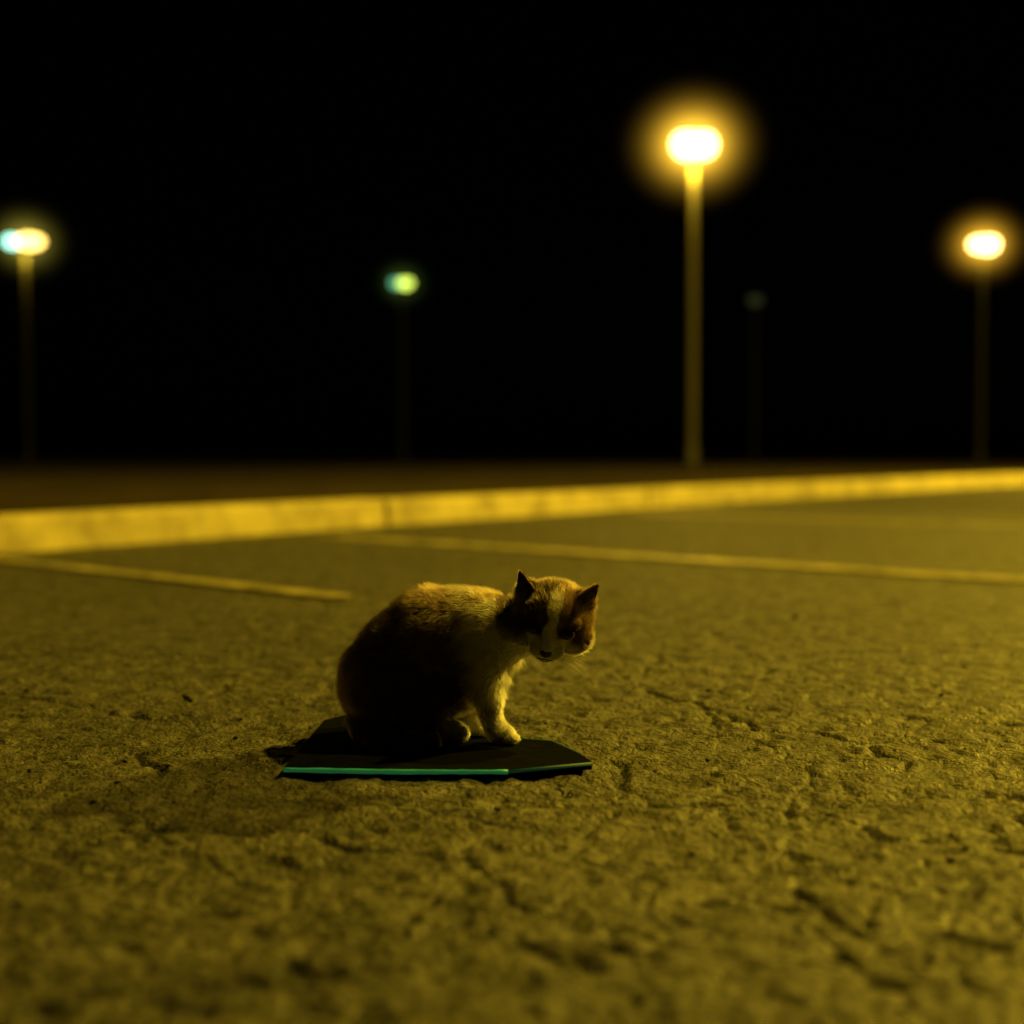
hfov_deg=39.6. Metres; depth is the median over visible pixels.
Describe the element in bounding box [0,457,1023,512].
verge ground
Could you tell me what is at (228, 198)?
sky
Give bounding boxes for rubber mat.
[283,715,592,776]
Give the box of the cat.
[333,569,600,749]
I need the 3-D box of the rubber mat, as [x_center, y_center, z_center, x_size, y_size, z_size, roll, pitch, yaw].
[-0.087,0.304,1.873,0.372,0.010,0.367,0,2,0]
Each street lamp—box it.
[4,234,45,461]
[391,277,412,460]
[671,129,715,464]
[748,294,761,459]
[968,236,998,461]
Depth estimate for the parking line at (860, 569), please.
5.12 m
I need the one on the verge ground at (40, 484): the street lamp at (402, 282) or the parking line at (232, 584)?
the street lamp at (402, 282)
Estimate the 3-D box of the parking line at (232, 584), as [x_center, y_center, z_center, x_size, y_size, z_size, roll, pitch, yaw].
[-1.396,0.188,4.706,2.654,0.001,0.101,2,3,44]
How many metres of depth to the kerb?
7.61 m
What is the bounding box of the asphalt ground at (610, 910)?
[0,456,1023,1023]
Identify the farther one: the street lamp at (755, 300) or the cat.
the street lamp at (755, 300)
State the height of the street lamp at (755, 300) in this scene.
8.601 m
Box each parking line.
[0,557,355,597]
[323,535,1023,581]
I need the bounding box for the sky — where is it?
[0,0,1023,455]
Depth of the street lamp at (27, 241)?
52.81 m
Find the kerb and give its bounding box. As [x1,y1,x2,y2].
[0,473,1023,553]

